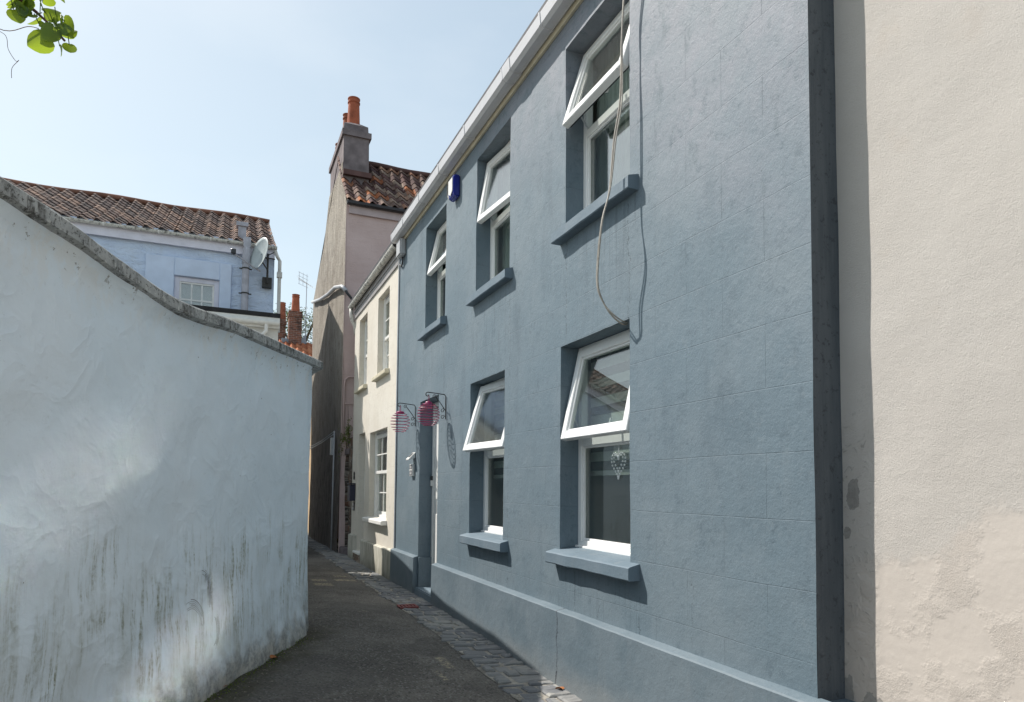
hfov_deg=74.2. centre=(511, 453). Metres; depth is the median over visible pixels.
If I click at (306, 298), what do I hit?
tv aerial
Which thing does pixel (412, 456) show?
solar light
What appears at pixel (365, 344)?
window
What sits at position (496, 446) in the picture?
window
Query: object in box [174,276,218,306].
window
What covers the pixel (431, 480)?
doorbell
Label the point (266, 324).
white extension
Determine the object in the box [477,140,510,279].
window
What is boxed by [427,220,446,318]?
window
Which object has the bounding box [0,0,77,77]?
leafy branch
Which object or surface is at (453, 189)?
alarm box
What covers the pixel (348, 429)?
wall weed
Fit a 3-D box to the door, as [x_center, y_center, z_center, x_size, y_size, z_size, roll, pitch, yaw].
[-0.919,0.581,9.045,0.060,2.450,0.730,2,-3,-23]
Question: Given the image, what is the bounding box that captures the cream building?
[834,0,1023,701]
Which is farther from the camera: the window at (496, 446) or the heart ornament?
the window at (496, 446)
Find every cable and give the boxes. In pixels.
[597,0,627,324]
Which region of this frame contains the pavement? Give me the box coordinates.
[308,536,582,701]
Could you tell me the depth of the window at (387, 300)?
12.21 m
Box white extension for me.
[190,304,280,340]
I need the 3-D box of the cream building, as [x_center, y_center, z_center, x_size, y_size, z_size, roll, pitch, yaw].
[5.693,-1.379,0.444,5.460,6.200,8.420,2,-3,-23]
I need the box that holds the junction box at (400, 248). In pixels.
[396,238,405,266]
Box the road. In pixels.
[205,545,519,701]
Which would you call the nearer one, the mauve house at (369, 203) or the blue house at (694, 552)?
the blue house at (694, 552)
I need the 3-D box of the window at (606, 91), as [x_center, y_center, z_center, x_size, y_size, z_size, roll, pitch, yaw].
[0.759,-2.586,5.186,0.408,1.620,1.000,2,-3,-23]
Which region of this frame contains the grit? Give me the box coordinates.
[211,566,530,701]
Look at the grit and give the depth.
5.59 m
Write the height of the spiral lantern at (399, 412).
0.380 m
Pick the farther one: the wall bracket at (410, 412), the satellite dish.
the satellite dish
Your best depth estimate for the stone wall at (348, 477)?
14.71 m
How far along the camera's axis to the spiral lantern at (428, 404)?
8.18 m
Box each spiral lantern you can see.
[391,411,409,431]
[417,396,439,425]
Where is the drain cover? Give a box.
[397,604,418,608]
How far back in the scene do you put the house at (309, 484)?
21.66 m
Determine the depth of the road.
5.46 m
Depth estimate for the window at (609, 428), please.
5.36 m
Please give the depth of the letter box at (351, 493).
13.82 m
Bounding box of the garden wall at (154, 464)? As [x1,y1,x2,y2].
[0,176,322,701]
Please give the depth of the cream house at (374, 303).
12.41 m
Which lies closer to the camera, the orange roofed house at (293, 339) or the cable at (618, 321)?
the cable at (618, 321)
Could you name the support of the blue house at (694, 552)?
on the ground
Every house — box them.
[2,177,281,332]
[278,294,311,356]
[308,96,429,552]
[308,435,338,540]
[347,242,398,579]
[390,0,854,701]
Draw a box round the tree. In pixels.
[273,302,312,343]
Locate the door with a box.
[433,408,438,563]
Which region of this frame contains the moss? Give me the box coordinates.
[204,637,311,701]
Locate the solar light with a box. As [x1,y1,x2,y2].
[406,452,414,459]
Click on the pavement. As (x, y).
(547, 689)
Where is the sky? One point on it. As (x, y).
(233, 106)
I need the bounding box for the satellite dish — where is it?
[231,237,274,288]
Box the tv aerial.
[297,272,314,334]
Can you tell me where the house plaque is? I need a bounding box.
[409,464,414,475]
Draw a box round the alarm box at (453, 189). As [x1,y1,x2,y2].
[447,174,459,201]
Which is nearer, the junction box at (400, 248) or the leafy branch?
the leafy branch
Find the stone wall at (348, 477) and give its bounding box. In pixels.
[339,437,352,554]
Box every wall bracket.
[398,403,415,425]
[425,392,445,418]
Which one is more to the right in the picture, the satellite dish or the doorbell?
the doorbell
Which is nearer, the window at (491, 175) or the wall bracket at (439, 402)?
the window at (491, 175)
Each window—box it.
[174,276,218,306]
[364,319,367,383]
[374,429,387,517]
[383,293,389,369]
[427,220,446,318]
[463,377,504,534]
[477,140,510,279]
[561,329,629,555]
[562,0,629,208]
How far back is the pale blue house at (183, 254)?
14.77 m
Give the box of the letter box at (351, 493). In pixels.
[347,483,354,500]
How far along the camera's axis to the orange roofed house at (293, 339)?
30.08 m
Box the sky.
[0,0,544,342]
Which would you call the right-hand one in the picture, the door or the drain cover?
the door
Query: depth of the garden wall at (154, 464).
3.49 m
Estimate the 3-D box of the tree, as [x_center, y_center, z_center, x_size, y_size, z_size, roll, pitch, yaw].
[-12.324,-2.833,39.273,5.020,12.662,4.653,2,-3,-23]
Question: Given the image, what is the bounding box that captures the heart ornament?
[611,445,625,479]
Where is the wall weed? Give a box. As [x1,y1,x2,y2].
[338,416,352,462]
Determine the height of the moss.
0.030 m
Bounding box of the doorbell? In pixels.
[430,476,432,485]
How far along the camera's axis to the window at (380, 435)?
12.55 m

